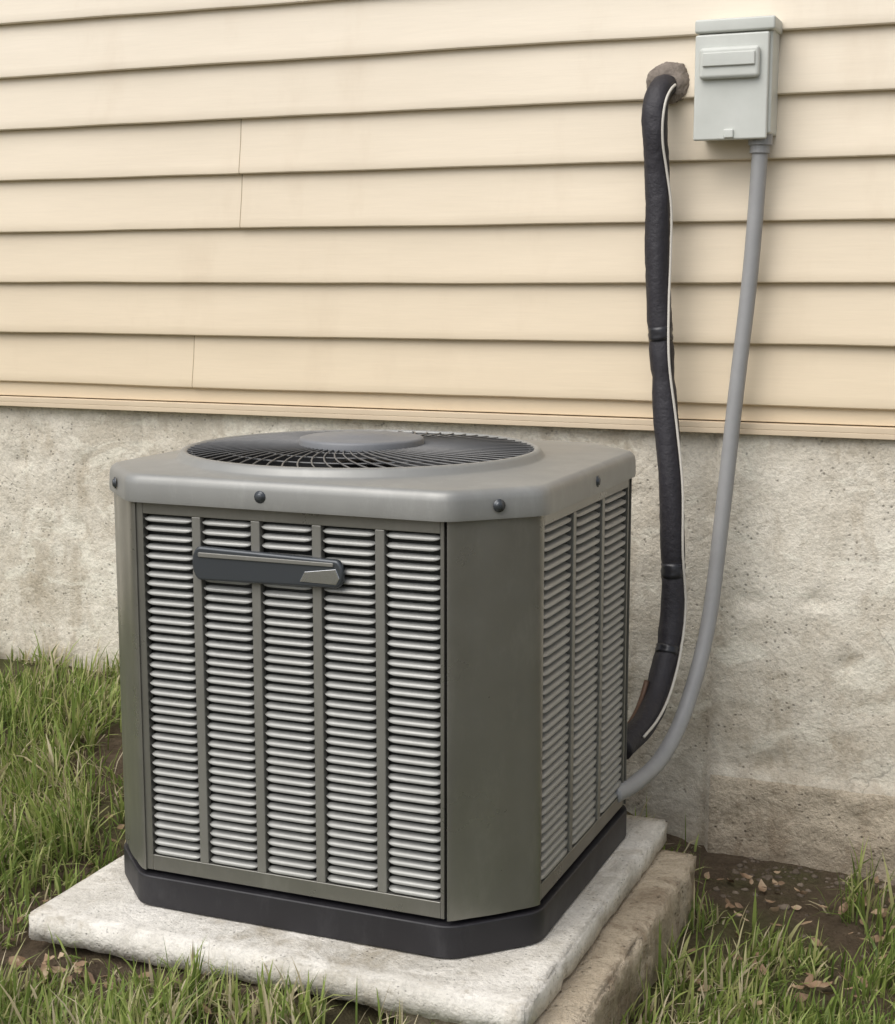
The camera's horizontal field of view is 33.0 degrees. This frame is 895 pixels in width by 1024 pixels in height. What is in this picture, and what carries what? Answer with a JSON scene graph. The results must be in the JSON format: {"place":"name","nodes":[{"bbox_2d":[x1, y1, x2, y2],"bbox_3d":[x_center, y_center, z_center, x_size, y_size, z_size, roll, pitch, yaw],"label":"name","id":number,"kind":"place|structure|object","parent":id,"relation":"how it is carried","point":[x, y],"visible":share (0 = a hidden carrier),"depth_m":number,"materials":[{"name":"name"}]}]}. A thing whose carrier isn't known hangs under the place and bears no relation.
{"place":"outdoors","nodes":[
{"label":"outdoors","id":0,"kind":"place"},
{"bbox_2d":[0,631,894,1023],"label":"grass","id":1,"kind":"structure","parent":0,"point":[18,787],"depth_m":3.53,"materials":[{"name":"green plant"}]},
{"bbox_2d":[0,659,894,1023],"bbox_3d":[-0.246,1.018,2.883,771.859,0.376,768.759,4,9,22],"label":"ground","id":2,"kind":"structure","parent":0,"point":[834,927],"depth_m":3.73,"materials":[{"name":"soil"}]},
{"bbox_2d":[29,815,695,1023],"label":"concrete pad","id":3,"kind":"object","parent":2,"relation":"on","point":[588,953],"visible":0.36,"depth_m":3.16,"materials":[{"name":"grey concrete"}]},
{"bbox_2d":[109,429,635,958],"bbox_3d":[-0.151,0.318,3.548,1.041,1.009,0.981,4,9,22],"label":"air conditioner unit","id":4,"kind":"object","parent":3,"relation":"on","point":[373,687],"visible":1,"depth_m":3.13,"materials":[{"name":"metal"}]},
{"bbox_2d":[627,62,689,758],"bbox_3d":[0.540,-0.280,3.881,0.160,1.760,0.550,2,9,14],"label":"insulated refrigerant line","id":5,"kind":"object","parent":4,"relation":"attached to","point":[667,83],"visible":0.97,"depth_m":3.96,"materials":[{"name":"black rubber"}]},
{"bbox_2d":[0,406,894,881],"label":"foundation","id":6,"kind":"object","parent":2,"relation":"on","point":[784,752],"visible":0.32,"depth_m":4.15,"materials":[{"name":"concrete"}]},
{"bbox_2d":[0,395,894,439],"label":"drip edge","id":7,"kind":"object","parent":6,"relation":"on","point":[746,427],"depth_m":4.35,"materials":[{"name":"beige plastic"}]},
{"bbox_2d":[0,381,894,425],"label":"starter strip","id":8,"kind":"object","parent":7,"relation":"on","point":[644,409],"depth_m":4.37,"materials":[{"name":"plastic"}]},
{"bbox_2d":[0,786,894,1023],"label":"dead leaves","id":9,"kind":"object","parent":2,"relation":"on","point":[762,886],"visible":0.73,"depth_m":3.42,"materials":[{"name":"brown plant"}]},
{"bbox_2d":[4,689,894,1006],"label":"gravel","id":10,"kind":"structure","parent":0,"point":[768,877],"depth_m":4.03,"materials":[{"name":"brown gravel"}]},
{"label":"house walls","id":11,"kind":"object","parent":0,"visible":0},
{"bbox_2d":[0,0,894,409],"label":"siding","id":12,"kind":"object","parent":11,"relation":"attached to","point":[438,196],"visible":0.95,"depth_m":4.30,"materials":[{"name":"plastic"}]},
{"bbox_2d":[192,119,242,387],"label":"siding joint lines","id":13,"kind":"object","parent":12,"relation":"attached to","point":[239,225],"visible":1,"depth_m":4.53,"materials":[{"name":"beige plastic"}]},
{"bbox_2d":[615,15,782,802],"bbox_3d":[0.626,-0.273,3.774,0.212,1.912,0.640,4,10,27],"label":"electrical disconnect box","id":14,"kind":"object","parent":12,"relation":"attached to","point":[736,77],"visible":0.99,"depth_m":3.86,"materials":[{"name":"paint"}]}
]}

